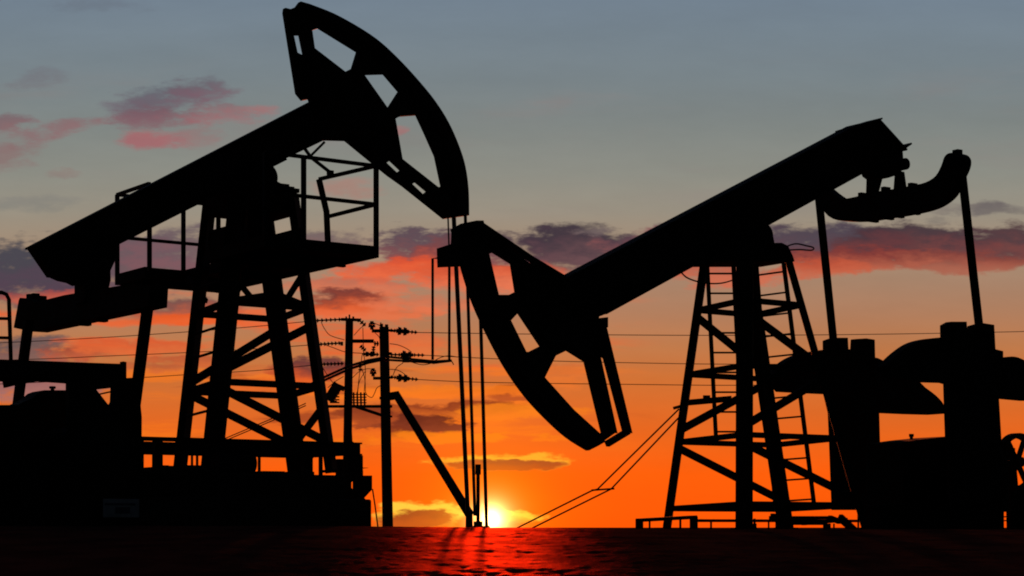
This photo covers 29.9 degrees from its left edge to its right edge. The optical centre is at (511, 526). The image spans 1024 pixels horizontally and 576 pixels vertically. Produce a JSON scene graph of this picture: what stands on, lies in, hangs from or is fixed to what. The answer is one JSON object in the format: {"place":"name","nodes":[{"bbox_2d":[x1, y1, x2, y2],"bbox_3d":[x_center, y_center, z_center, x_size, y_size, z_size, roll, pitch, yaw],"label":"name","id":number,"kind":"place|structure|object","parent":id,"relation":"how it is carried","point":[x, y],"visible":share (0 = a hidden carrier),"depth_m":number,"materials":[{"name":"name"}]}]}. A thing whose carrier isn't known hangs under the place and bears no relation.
{"place":"outdoors","nodes":[
{"label":"outdoors","id":0,"kind":"place"},
{"bbox_2d":[0,526,1023,575],"bbox_3d":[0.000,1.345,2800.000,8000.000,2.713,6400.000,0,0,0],"label":"ground","id":1,"kind":"structure","parent":0,"point":[236,551],"depth_m":17.43,"materials":[{"name":"black"}]},
{"bbox_2d":[142,465,370,525],"bbox_3d":[-5.847,-0.350,28.646,7.000,1.140,2.900,0,0,-35],"label":"concrete foundation","id":2,"kind":"object","parent":1,"relation":"on","point":[191,495],"visible":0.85,"depth_m":28.37,"materials":[{"name":"black concrete"}]},
{"bbox_2d":[0,1,468,525],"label":"pumpjack","id":3,"kind":"object","parent":2,"relation":"on","point":[76,451],"visible":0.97,"depth_m":29.22,"materials":[{"name":"paint"}]},
{"bbox_2d":[103,499,138,517],"bbox_3d":[-5.462,-0.259,26.838,0.540,0.260,0.016,0,0,-35],"label":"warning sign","id":4,"kind":"object","parent":3,"relation":"attached to","point":[120,507],"visible":1,"depth_m":26.83,"materials":[{"name":"black"}]},
{"bbox_2d":[345,444,378,526],"bbox_3d":[-2.369,-0.605,30.088,0.589,1.456,0.173,0,0,-31],"label":"junction box","id":5,"kind":"object","parent":3,"relation":"attached to","point":[362,489],"visible":0.85,"depth_m":30.01,"materials":[{"name":"paint"}]},
{"bbox_2d":[447,215,475,515],"bbox_3d":[-0.851,-2.702,32.168,0.505,5.041,0.133,0,0,11],"label":"bridle cable","id":6,"kind":"object","parent":3,"relation":"hanging from","point":[461,383],"visible":0.89,"depth_m":32.14,"materials":[{"name":"metal"}]},
{"bbox_2d":[316,315,391,484],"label":"utility pole","id":7,"kind":"object","parent":1,"relation":"on","point":[334,390],"visible":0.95,"depth_m":61.36,"materials":[{"name":"paint"}]},
{"bbox_2d":[0,321,303,342],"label":"power line","id":8,"kind":"object","parent":7,"relation":"attached to","point":[137,335],"visible":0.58,"depth_m":63.96,"materials":[{"name":"metal"}]},
{"bbox_2d":[15,345,306,359],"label":"power line","id":9,"kind":"object","parent":7,"relation":"attached to","point":[127,355],"visible":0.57,"depth_m":63.97,"materials":[{"name":"metal"}]},
{"bbox_2d":[32,365,309,382],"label":"power line","id":10,"kind":"object","parent":7,"relation":"attached to","point":[178,375],"visible":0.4,"depth_m":62.62,"materials":[{"name":"metal"}]},
{"bbox_2d":[362,321,472,526],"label":"utility pole","id":11,"kind":"object","parent":1,"relation":"on","point":[386,394],"visible":0.96,"depth_m":59.88,"materials":[{"name":"paint"}]},
{"bbox_2d":[225,356,385,438],"bbox_3d":[-3.641,-2.192,33.256,2.957,1.519,0.231,0,0,0],"label":"twin cable","id":12,"kind":"object","parent":11,"relation":"attached to","point":[364,362],"visible":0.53,"depth_m":33.15,"materials":[{"name":"metal"}]},
{"bbox_2d":[424,355,730,364],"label":"power line","id":13,"kind":"object","parent":11,"relation":"attached to","point":[578,361],"visible":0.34,"depth_m":61.12,"materials":[{"name":"metal"}]},
{"bbox_2d":[418,379,753,385],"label":"power line","id":14,"kind":"object","parent":11,"relation":"attached to","point":[582,383],"visible":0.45,"depth_m":61.24,"materials":[{"name":"metal"}]},
{"bbox_2d":[417,331,1023,335],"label":"power line","id":15,"kind":"object","parent":11,"relation":"attached to","point":[766,335],"visible":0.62,"depth_m":63.29,"materials":[{"name":"metal"}]},
{"bbox_2d":[466,464,489,526],"bbox_3d":[-0.568,-0.487,32.163,0.381,1.115,0.258,0,0,30],"label":"wellhead","id":16,"kind":"object","parent":1,"relation":"on","point":[478,523],"visible":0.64,"depth_m":32.13,"materials":[{"name":"paint"}]},
{"bbox_2d":[635,512,858,528],"bbox_3d":[4.090,0.046,31.743,6.970,0.647,2.335,0,0,-35],"label":"skid frame","id":17,"kind":"object","parent":1,"relation":"on","point":[779,520],"visible":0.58,"depth_m":31.04,"materials":[{"name":"paint"}]},
{"bbox_2d":[437,118,1023,528],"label":"pumpjack","id":18,"kind":"object","parent":17,"relation":"on","point":[962,474],"visible":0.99,"depth_m":32.00,"materials":[{"name":"paint"}]},
{"bbox_2d":[384,257,457,364],"bbox_3d":[-1.345,-3.184,28.320,1.088,1.602,0.060,0,0,0],"label":"cable hanger","id":19,"kind":"object","parent":18,"relation":"hanging from","point":[405,358],"visible":1,"depth_m":28.30,"materials":[{"name":"metal"}]},
{"bbox_2d":[479,322,487,526],"bbox_3d":[-0.424,-1.525,28.770,0.145,3.147,0.054,0,0,0],"label":"polished rod","id":20,"kind":"object","parent":18,"relation":"hanging from","point":[483,424],"visible":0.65,"depth_m":28.75,"materials":[{"name":"metal"}]},
{"bbox_2d":[516,395,731,527],"bbox_3d":[1.803,-1.041,32.500,3.835,2.367,0.060,0,0,0],"label":"tension cable","id":21,"kind":"object","parent":18,"relation":"attached to","point":[706,399],"visible":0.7,"depth_m":32.49,"materials":[{"name":"metal"}]},
{"bbox_2d":[0,0,1023,527],"label":"sky","id":22,"kind":"structure","parent":0,"point":[581,128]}
]}

